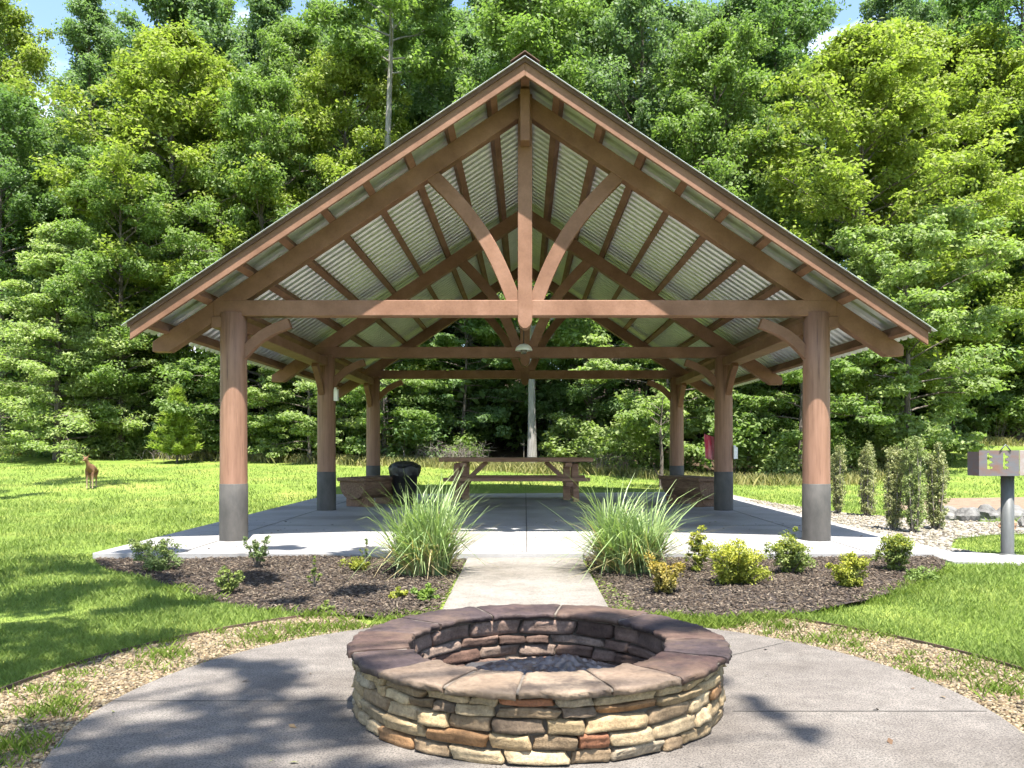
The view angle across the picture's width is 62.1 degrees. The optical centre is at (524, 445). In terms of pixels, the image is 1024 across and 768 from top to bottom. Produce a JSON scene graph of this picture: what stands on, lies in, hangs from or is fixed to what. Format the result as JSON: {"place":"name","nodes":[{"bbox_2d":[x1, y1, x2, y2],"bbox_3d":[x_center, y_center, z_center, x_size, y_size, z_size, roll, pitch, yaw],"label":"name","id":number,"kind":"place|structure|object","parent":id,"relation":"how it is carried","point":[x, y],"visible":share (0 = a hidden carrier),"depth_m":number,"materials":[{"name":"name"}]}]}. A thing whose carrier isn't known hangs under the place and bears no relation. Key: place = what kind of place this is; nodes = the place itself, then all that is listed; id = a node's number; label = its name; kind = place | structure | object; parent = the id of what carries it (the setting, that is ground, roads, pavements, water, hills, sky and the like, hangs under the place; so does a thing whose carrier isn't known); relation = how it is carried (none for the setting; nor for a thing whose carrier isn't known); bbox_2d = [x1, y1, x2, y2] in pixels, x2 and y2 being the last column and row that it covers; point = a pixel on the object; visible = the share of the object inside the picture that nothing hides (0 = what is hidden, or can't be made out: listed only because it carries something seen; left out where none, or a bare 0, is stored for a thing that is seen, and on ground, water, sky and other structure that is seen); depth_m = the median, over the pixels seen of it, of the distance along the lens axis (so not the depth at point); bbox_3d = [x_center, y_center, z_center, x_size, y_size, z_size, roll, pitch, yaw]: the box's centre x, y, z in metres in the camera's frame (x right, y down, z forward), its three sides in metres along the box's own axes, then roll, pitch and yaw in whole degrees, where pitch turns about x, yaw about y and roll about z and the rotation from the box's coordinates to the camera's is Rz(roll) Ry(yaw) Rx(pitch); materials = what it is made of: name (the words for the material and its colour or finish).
{"place":"outdoors","nodes":[
{"label":"outdoors","id":0,"kind":"place"},
{"bbox_2d":[0,376,1023,687],"bbox_3d":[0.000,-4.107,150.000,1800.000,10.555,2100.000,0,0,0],"label":"lawn terrain","id":1,"kind":"structure","parent":0,"point":[22,462],"depth_m":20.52,"materials":[{"name":"green plant"}]},
{"bbox_2d":[2,168,43,405],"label":"forest tree","id":2,"kind":"object","parent":1,"relation":"on","point":[6,255],"visible":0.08,"depth_m":35.24,"materials":[{"name":"green plant"}]},
{"bbox_2d":[2,146,67,415],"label":"forest tree","id":3,"kind":"object","parent":1,"relation":"on","point":[43,184],"visible":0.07,"depth_m":36.31,"materials":[{"name":"green plant"}]},
{"bbox_2d":[0,0,74,322],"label":"forest tree","id":4,"kind":"object","parent":1,"relation":"on","point":[29,56],"visible":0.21,"depth_m":39.62,"materials":[{"name":"green plant"}]},
{"bbox_2d":[0,81,100,446],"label":"forest tree","id":5,"kind":"object","parent":1,"relation":"on","point":[22,125],"visible":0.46,"depth_m":32.35,"materials":[{"name":"green plant"}]},
{"bbox_2d":[0,220,159,463],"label":"forest tree","id":6,"kind":"object","parent":1,"relation":"on","point":[57,329],"visible":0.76,"depth_m":28.75,"materials":[{"name":"green plant"}]},
{"bbox_2d":[9,0,159,445],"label":"forest tree","id":7,"kind":"object","parent":1,"relation":"on","point":[91,15],"visible":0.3,"depth_m":34.56,"materials":[{"name":"green plant"}]},
{"bbox_2d":[33,49,178,402],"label":"forest tree","id":8,"kind":"object","parent":1,"relation":"on","point":[57,129],"depth_m":35.79,"materials":[{"name":"green plant"}]},
{"bbox_2d":[8,141,207,456],"bbox_3d":[-14.639,-5.069,30.477,7.017,11.095,6.105,0,0,35],"label":"forest tree","id":9,"kind":"object","parent":1,"relation":"on","point":[150,226],"visible":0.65,"depth_m":29.56,"materials":[{"name":"green plant"}]},
{"bbox_2d":[73,428,146,459],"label":"forest shrub","id":10,"kind":"object","parent":1,"relation":"on","point":[94,451],"visible":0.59,"depth_m":30.01,"materials":[{"name":"green plant"}]},
{"bbox_2d":[0,17,297,397],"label":"forest tree","id":11,"kind":"object","parent":1,"relation":"on","point":[173,56],"visible":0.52,"depth_m":31.25,"materials":[{"name":"green plant"}]},
{"bbox_2d":[53,379,248,448],"bbox_3d":[-14.207,-0.904,34.279,7.936,3.324,7.725,0,0,0],"label":"forest shrub","id":12,"kind":"object","parent":1,"relation":"on","point":[144,419],"visible":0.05,"depth_m":32.98,"materials":[{"name":"green plant"}]},
{"bbox_2d":[0,615,302,692],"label":"lawn edging","id":13,"kind":"object","parent":1,"relation":"on","point":[25,680],"visible":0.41,"depth_m":4.71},
{"bbox_2d":[53,0,266,380],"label":"forest tree","id":14,"kind":"object","parent":1,"relation":"on","point":[201,15],"visible":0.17,"depth_m":38.44,"materials":[{"name":"green plant"}]},
{"bbox_2d":[145,384,204,462],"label":"pine tree","id":15,"kind":"object","parent":1,"relation":"on","point":[179,439],"visible":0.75,"depth_m":27.77,"materials":[{"name":"green plant"}]},
{"bbox_2d":[103,52,291,443],"bbox_3d":[-13.030,-8.318,36.264,9.086,16.535,9.007,0,0,5],"label":"forest tree","id":16,"kind":"object","parent":1,"relation":"on","point":[180,137],"visible":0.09,"depth_m":34.54,"materials":[{"name":"green plant"}]},
{"bbox_2d":[150,257,310,451],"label":"forest tree","id":17,"kind":"object","parent":1,"relation":"on","point":[205,420],"visible":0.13,"depth_m":28.73,"materials":[{"name":"green plant"}]},
{"bbox_2d":[153,67,359,427],"bbox_3d":[-9.799,-6.636,31.395,7.591,14.121,6.604,0,0,-17],"label":"forest tree","id":18,"kind":"object","parent":1,"relation":"on","point":[254,97],"visible":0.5,"depth_m":30.66,"materials":[{"name":"green plant"}]},
{"bbox_2d":[225,0,306,191],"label":"forest tree","id":19,"kind":"object","parent":1,"relation":"on","point":[262,14],"visible":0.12,"depth_m":42.25,"materials":[{"name":"green plant"}]},
{"bbox_2d":[215,13,362,410],"bbox_3d":[-9.757,-9.439,36.946,6.682,18.121,7.186,0,0,18],"label":"forest tree","id":20,"kind":"object","parent":1,"relation":"on","point":[282,40],"visible":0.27,"depth_m":35.96,"materials":[{"name":"green plant"}]},
{"bbox_2d":[247,363,383,459],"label":"forest tree","id":21,"kind":"object","parent":1,"relation":"on","point":[305,430],"visible":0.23,"depth_m":27.87,"materials":[{"name":"green plant"}]},
{"bbox_2d":[272,0,384,198],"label":"forest tree","id":22,"kind":"object","parent":1,"relation":"on","point":[325,40],"visible":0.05,"depth_m":38.64,"materials":[{"name":"green plant"}]},
{"bbox_2d":[239,39,424,435],"bbox_3d":[-6.934,-7.768,32.748,8.322,16.034,8.249,0,0,-27],"label":"forest tree","id":23,"kind":"object","parent":1,"relation":"on","point":[321,117],"visible":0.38,"depth_m":32.01,"materials":[{"name":"green plant"}]},
{"bbox_2d":[317,24,431,369],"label":"forest tree","id":24,"kind":"object","parent":1,"relation":"on","point":[397,63],"visible":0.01,"depth_m":39.59,"materials":[{"name":"green plant"}]},
{"bbox_2d":[305,344,456,455],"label":"forest tree","id":25,"kind":"object","parent":1,"relation":"on","point":[360,444],"visible":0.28,"depth_m":28.51,"materials":[{"name":"green plant"}]},
{"bbox_2d":[296,0,471,422],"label":"forest tree","id":26,"kind":"object","parent":1,"relation":"on","point":[431,68],"visible":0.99,"depth_m":31.41,"materials":[{"name":"green plant"}]},
{"bbox_2d":[343,402,453,459],"bbox_3d":[-4.211,-0.320,29.594,4.185,2.402,3.888,0,0,28],"label":"forest shrub","id":27,"kind":"object","parent":1,"relation":"on","point":[432,428],"visible":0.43,"depth_m":28.79,"materials":[{"name":"green plant"}]},
{"bbox_2d":[311,338,536,449],"bbox_3d":[-4.027,-1.796,34.527,9.903,4.943,9.199,0,0,14],"label":"forest shrub","id":28,"kind":"object","parent":1,"relation":"on","point":[459,395],"visible":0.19,"depth_m":32.76,"materials":[{"name":"green plant"}]},
{"bbox_2d":[379,0,485,435],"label":"forest tree","id":29,"kind":"object","parent":1,"relation":"on","point":[415,115],"visible":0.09,"depth_m":36.26,"materials":[{"name":"green plant"}]},
{"bbox_2d":[362,24,518,443],"bbox_3d":[-2.271,-8.561,34.925,8.145,17.114,7.572,0,0,-32],"label":"forest tree","id":30,"kind":"object","parent":1,"relation":"on","point":[479,64],"visible":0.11,"depth_m":33.99,"materials":[{"name":"green plant"}]},
{"bbox_2d":[380,436,503,459],"bbox_3d":[-2.556,0.195,28.491,5.055,1.208,2.262,0,0,0],"label":"dry brush","id":31,"kind":"object","parent":1,"relation":"on","point":[451,455],"visible":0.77,"depth_m":28.50,"materials":[{"name":"plant"}]},
{"bbox_2d":[413,430,491,456],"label":"forest shrub","id":32,"kind":"object","parent":1,"relation":"on","point":[453,441],"visible":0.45,"depth_m":29.56,"materials":[{"name":"green plant"}]},
{"bbox_2d":[392,318,559,454],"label":"forest tree","id":33,"kind":"object","parent":1,"relation":"on","point":[469,423],"visible":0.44,"depth_m":30.68,"materials":[{"name":"green plant"}]},
{"bbox_2d":[433,0,556,434],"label":"forest tree","id":34,"kind":"object","parent":1,"relation":"on","point":[469,3],"visible":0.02,"depth_m":36.75,"materials":[{"name":"green plant"}]},
{"bbox_2d":[0,614,1023,767],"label":"gravel","id":35,"kind":"structure","parent":1,"relation":"on","point":[124,681],"depth_m":4.36,"materials":[{"name":"beige gravel"}]},
{"bbox_2d":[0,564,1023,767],"bbox_3d":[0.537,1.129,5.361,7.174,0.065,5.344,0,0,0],"label":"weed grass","id":36,"kind":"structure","parent":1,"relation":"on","point":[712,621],"depth_m":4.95,"materials":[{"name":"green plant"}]},
{"bbox_2d":[1,435,1023,486],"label":"verge weeds","id":37,"kind":"object","parent":1,"relation":"on","point":[739,478],"visible":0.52,"depth_m":26.89,"materials":[{"name":"green plant"}]},
{"bbox_2d":[95,554,946,618],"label":"bark mulch","id":38,"kind":"object","parent":1,"relation":"on","point":[200,566],"visible":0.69,"depth_m":6.96,"materials":[{"name":"brown wood"}]},
{"bbox_2d":[126,536,184,570],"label":"garden shrub","id":39,"kind":"object","parent":38,"relation":"on","point":[154,563],"visible":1,"depth_m":7.82,"materials":[{"name":"green plant"}]},
{"bbox_2d":[214,565,244,592],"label":"garden shrub","id":40,"kind":"object","parent":38,"relation":"on","point":[227,583],"visible":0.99,"depth_m":6.65,"materials":[{"name":"green plant"}]},
{"bbox_2d":[242,535,270,566],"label":"garden shrub","id":41,"kind":"object","parent":38,"relation":"on","point":[261,554],"visible":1,"depth_m":7.91,"materials":[{"name":"green plant"}]},
{"bbox_2d":[343,461,503,586],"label":"ornamental grass","id":42,"kind":"object","parent":38,"relation":"on","point":[420,547],"depth_m":7.50,"materials":[{"name":"green plant"}]},
{"bbox_2d":[643,552,686,593],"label":"garden shrub","id":43,"kind":"object","parent":38,"relation":"on","point":[664,581],"visible":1,"depth_m":6.65,"materials":[{"name":"yellow plant"}]},
{"bbox_2d":[683,525,710,571],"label":"garden shrub","id":44,"kind":"object","parent":38,"relation":"on","point":[695,557],"visible":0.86,"depth_m":7.74,"materials":[{"name":"green plant"}]},
{"bbox_2d":[700,538,772,585],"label":"garden shrub","id":45,"kind":"object","parent":38,"relation":"on","point":[738,566],"visible":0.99,"depth_m":6.93,"materials":[{"name":"green plant"}]},
{"bbox_2d":[763,526,817,572],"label":"garden shrub","id":46,"kind":"object","parent":38,"relation":"on","point":[790,550],"visible":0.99,"depth_m":7.64,"materials":[{"name":"green plant"}]},
{"bbox_2d":[825,551,871,588],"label":"garden shrub","id":47,"kind":"object","parent":38,"relation":"on","point":[846,575],"visible":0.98,"depth_m":6.78,"materials":[{"name":"green plant"}]},
{"bbox_2d":[871,533,915,570],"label":"garden shrub","id":48,"kind":"object","parent":38,"relation":"on","point":[897,549],"visible":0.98,"depth_m":7.71,"materials":[{"name":"green plant"}]},
{"bbox_2d":[93,492,956,559],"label":"pavilion slab","id":49,"kind":"structure","parent":1,"relation":"on","point":[298,535],"depth_m":11.20,"materials":[{"name":"concrete"}]},
{"bbox_2d":[337,475,392,506],"bbox_3d":[-2.800,0.835,15.850,0.660,0.530,1.378,0,0,28],"label":"log bench","id":50,"kind":"object","parent":49,"relation":"on","point":[359,488],"visible":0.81,"depth_m":15.37,"materials":[{"name":"brown wood"}]},
{"bbox_2d":[388,461,420,505],"bbox_3d":[-2.248,0.688,15.901,0.609,0.825,0.610,0,0,0],"label":"trash can","id":51,"kind":"object","parent":49,"relation":"on","point":[409,470],"visible":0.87,"depth_m":15.70,"materials":[{"name":"black plastic"}]},
{"bbox_2d":[439,457,592,501],"bbox_3d":[-0.180,0.667,17.400,3.080,0.865,1.750,0,0,0],"label":"picnic table","id":52,"kind":"object","parent":49,"relation":"on","point":[570,478],"visible":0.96,"depth_m":16.96,"materials":[{"name":"brown wood"}]},
{"bbox_2d":[121,50,936,541],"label":"pavilion","id":53,"kind":"structure","parent":49,"relation":"on","point":[525,168],"depth_m":10.19,"materials":[{"name":"brown wood"}]},
{"bbox_2d":[658,475,713,506],"bbox_3d":[3.120,0.835,15.850,0.660,0.530,1.378,0,0,-22],"label":"log bench","id":54,"kind":"object","parent":49,"relation":"on","point":[683,484],"visible":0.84,"depth_m":15.50,"materials":[{"name":"brown wood"}]},
{"bbox_2d":[452,0,608,456],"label":"forest tree","id":55,"kind":"object","parent":1,"relation":"on","point":[539,27],"visible":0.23,"depth_m":28.09,"materials":[{"name":"green plant"}]},
{"bbox_2d":[538,411,607,463],"bbox_3d":[1.611,-0.176,29.095,2.581,2.065,2.524,0,0,15],"label":"forest shrub","id":56,"kind":"object","parent":1,"relation":"on","point":[563,423],"visible":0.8,"depth_m":28.78,"materials":[{"name":"green plant"}]},
{"bbox_2d":[517,0,635,440],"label":"forest tree","id":57,"kind":"object","parent":1,"relation":"on","point":[584,31],"visible":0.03,"depth_m":35.11,"materials":[{"name":"green plant"}]},
{"bbox_2d":[507,281,656,455],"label":"forest tree","id":58,"kind":"object","parent":1,"relation":"on","point":[587,391],"visible":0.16,"depth_m":31.50,"materials":[{"name":"green plant"}]},
{"bbox_2d":[498,369,668,453],"bbox_3d":[2.531,-1.171,33.802,7.634,3.811,7.092,0,0,-11],"label":"forest shrub","id":59,"kind":"object","parent":1,"relation":"on","point":[540,396],"visible":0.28,"depth_m":32.87,"materials":[{"name":"green plant"}]},
{"bbox_2d":[550,0,660,401],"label":"forest tree","id":60,"kind":"object","parent":1,"relation":"on","point":[631,70],"visible":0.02,"depth_m":36.81,"materials":[{"name":"green plant"}]},
{"bbox_2d":[574,418,667,469],"bbox_3d":[3.085,0.109,28.292,3.464,2.140,3.728,0,0,-20],"label":"forest shrub","id":61,"kind":"object","parent":1,"relation":"on","point":[629,448],"visible":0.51,"depth_m":27.61,"materials":[{"name":"green plant"}]},
{"bbox_2d":[571,0,730,443],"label":"forest tree","id":62,"kind":"object","parent":1,"relation":"on","point":[670,20],"visible":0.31,"depth_m":32.60,"materials":[{"name":"green plant"}]},
{"bbox_2d":[570,333,741,465],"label":"forest tree","id":63,"kind":"object","parent":1,"relation":"on","point":[691,428],"visible":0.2,"depth_m":25.55,"materials":[{"name":"green plant"}]},
{"bbox_2d":[631,391,689,488],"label":"sapling","id":64,"kind":"object","parent":1,"relation":"on","point":[653,427],"visible":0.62,"depth_m":21.18,"materials":[{"name":"green plant"}]},
{"bbox_2d":[632,445,711,473],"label":"forest shrub","id":65,"kind":"object","parent":1,"relation":"on","point":[655,453],"visible":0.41,"depth_m":26.51,"materials":[{"name":"green plant"}]},
{"bbox_2d":[628,13,831,433],"bbox_3d":[6.949,-7.459,30.871,7.312,15.634,8.404,0,0,38],"label":"forest tree","id":66,"kind":"object","parent":1,"relation":"on","point":[717,54],"visible":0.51,"depth_m":30.12,"materials":[{"name":"green plant"}]},
{"bbox_2d":[686,403,788,474],"bbox_3d":[6.186,-0.121,25.098,2.948,2.359,2.882,0,0,-15],"label":"forest shrub","id":67,"kind":"object","parent":1,"relation":"on","point":[747,428],"visible":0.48,"depth_m":24.71,"materials":[{"name":"green plant"}]},
{"bbox_2d":[660,0,828,431],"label":"forest tree","id":68,"kind":"object","parent":1,"relation":"on","point":[727,9],"visible":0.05,"depth_m":36.21,"materials":[{"name":"green plant"}]},
{"bbox_2d":[733,427,801,476],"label":"forest shrub","id":69,"kind":"object","parent":1,"relation":"on","point":[783,457],"visible":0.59,"depth_m":24.37,"materials":[{"name":"green plant"}]},
{"bbox_2d":[705,0,849,434],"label":"forest tree","id":70,"kind":"object","parent":1,"relation":"on","point":[777,17],"visible":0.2,"depth_m":32.97,"materials":[{"name":"green plant"}]},
{"bbox_2d":[733,348,894,471],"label":"forest tree","id":71,"kind":"object","parent":1,"relation":"on","point":[777,399],"visible":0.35,"depth_m":24.08,"materials":[{"name":"green plant"}]},
{"bbox_2d":[767,435,875,474],"bbox_3d":[8.884,0.424,25.533,3.317,1.598,3.228,0,0,-31],"label":"forest shrub","id":72,"kind":"object","parent":1,"relation":"on","point":[850,452],"visible":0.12,"depth_m":25.15,"materials":[{"name":"green plant"}]},
{"bbox_2d":[747,49,908,417],"bbox_3d":[11.272,-7.554,32.890,6.244,15.130,7.176,0,0,40],"label":"forest tree","id":73,"kind":"object","parent":1,"relation":"on","point":[808,139],"visible":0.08,"depth_m":32.23,"materials":[{"name":"green plant"}]},
{"bbox_2d":[830,420,878,471],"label":"forest shrub","id":74,"kind":"object","parent":1,"relation":"on","point":[854,435],"visible":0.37,"depth_m":26.43,"materials":[{"name":"green plant"}]},
{"bbox_2d":[717,17,1023,438],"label":"forest tree","id":75,"kind":"object","parent":1,"relation":"on","point":[853,50],"visible":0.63,"depth_m":27.09,"materials":[{"name":"green plant"}]},
{"bbox_2d":[785,616,1023,670],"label":"lawn edging","id":76,"kind":"object","parent":1,"relation":"on","point":[939,646],"visible":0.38,"depth_m":4.96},
{"bbox_2d":[786,16,1023,429],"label":"forest tree","id":77,"kind":"object","parent":1,"relation":"on","point":[985,104],"visible":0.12,"depth_m":30.19,"materials":[{"name":"green plant"}]},
{"bbox_2d":[843,0,969,261],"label":"forest tree","id":78,"kind":"object","parent":1,"relation":"on","point":[902,9],"visible":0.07,"depth_m":39.82,"materials":[{"name":"green plant"}]},
{"bbox_2d":[793,197,1023,462],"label":"forest tree","id":79,"kind":"object","parent":1,"relation":"on","point":[931,231],"visible":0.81,"depth_m":24.71,"materials":[{"name":"green plant"}]},
{"bbox_2d":[835,21,1023,433],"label":"forest tree","id":80,"kind":"object","parent":1,"relation":"on","point":[971,56],"visible":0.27,"depth_m":31.20,"materials":[{"name":"green plant"}]},
{"bbox_2d":[910,0,1023,439],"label":"forest tree","id":81,"kind":"object","parent":1,"relation":"on","point":[989,11],"visible":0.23,"depth_m":32.45,"materials":[{"name":"green plant"}]},
{"bbox_2d":[915,260,1023,435],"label":"forest tree","id":82,"kind":"object","parent":1,"relation":"on","point":[1018,383],"visible":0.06,"depth_m":32.31,"materials":[{"name":"green plant"}]},
{"bbox_2d":[939,552,1023,565],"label":"side walkway","id":83,"kind":"structure","parent":1,"relation":"on","point":[970,557],"depth_m":8.64,"materials":[{"name":"concrete"}]},
{"bbox_2d":[967,444,1023,555],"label":"park grill","id":84,"kind":"object","parent":83,"relation":"on","point":[976,463],"visible":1,"depth_m":8.89,"materials":[{"name":"grey metal"}]},
{"bbox_2d":[956,31,1023,396],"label":"forest tree","id":85,"kind":"object","parent":1,"relation":"on","point":[981,189],"visible":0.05,"depth_m":32.51,"materials":[{"name":"green plant"}]},
{"bbox_2d":[957,386,1023,438],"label":"forest shrub","id":86,"kind":"object","parent":1,"relation":"on","point":[979,419],"visible":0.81,"depth_m":32.06,"materials":[{"name":"green plant"}]},
{"bbox_2d":[958,340,1023,437],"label":"forest shrub","id":87,"kind":"object","parent":1,"relation":"on","point":[991,409],"visible":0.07,"depth_m":32.62,"materials":[{"name":"green plant"}]},
{"bbox_2d":[1,0,1023,368],"label":"sky","id":88,"kind":"structure","parent":0,"point":[44,11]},
{"bbox_2d":[443,558,607,608],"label":"garden path","id":89,"kind":"structure","parent":0,"point":[525,581],"depth_m":7.03,"materials":[{"name":"beige concrete"}]},
{"bbox_2d":[41,628,1023,767],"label":"patio","id":90,"kind":"structure","parent":0,"point":[789,675],"depth_m":3.52,"materials":[{"name":"concrete"}]},
{"bbox_2d":[346,604,731,765],"bbox_3d":[0.062,1.019,3.857,1.701,0.310,1.709,0,0,0],"label":"fire pit","id":91,"kind":"object","parent":90,"relation":"on","point":[421,683],"visible":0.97,"depth_m":3.27,"materials":[{"name":"brown stone"}]},
{"bbox_2d":[475,654,615,674],"bbox_3d":[0.080,1.061,3.990,0.880,0.149,0.580,0,0,0],"label":"charred debris","id":92,"kind":"object","parent":91,"relation":"in","point":[563,662],"visible":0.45,"depth_m":3.99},
{"bbox_2d":[113,641,985,767],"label":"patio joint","id":93,"kind":"object","parent":90,"relation":"on","point":[697,766],"visible":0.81,"depth_m":3.83,"materials":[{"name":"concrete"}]},
{"bbox_2d":[528,473,727,587],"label":"ornamental grass","id":94,"kind":"object","parent":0,"point":[622,543],"depth_m":7.59,"materials":[{"name":"green plant"}]},
{"bbox_2d":[733,495,1023,552],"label":"pale gravel path","id":95,"kind":"structure","parent":0,"point":[885,532],"depth_m":11.93,"materials":[{"name":"grey gravel"}]},
{"bbox_2d":[830,445,847,513],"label":"columnar shrub","id":96,"kind":"object","parent":95,"relation":"on","point":[838,482],"visible":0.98,"depth_m":14.56,"materials":[{"name":"green plant"}]},
{"bbox_2d":[856,440,878,515],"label":"columnar shrub","id":97,"kind":"object","parent":95,"relation":"on","point":[866,491],"visible":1,"depth_m":13.96,"materials":[{"name":"green plant"}]},
{"bbox_2d":[881,443,905,529],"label":"columnar shrub","id":98,"kind":"object","parent":95,"relation":"on","point":[893,496],"visible":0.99,"depth_m":11.66,"materials":[{"name":"green plant"}]},
{"bbox_2d":[899,434,929,531],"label":"columnar shrub","id":99,"kind":"object","parent":95,"relation":"on","point":[912,488],"visible":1,"depth_m":11.34,"materials":[{"name":"green plant"}]},
{"bbox_2d":[923,442,950,528],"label":"columnar shrub","id":100,"kind":"object","parent":95,"relation":"on","point":[935,488],"visible":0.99,"depth_m":11.76,"materials":[{"name":"green plant"}]},
{"bbox_2d":[900,497,1023,512],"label":"dirt road","id":101,"kind":"structure","parent":0,"point":[959,503],"depth_m":17.40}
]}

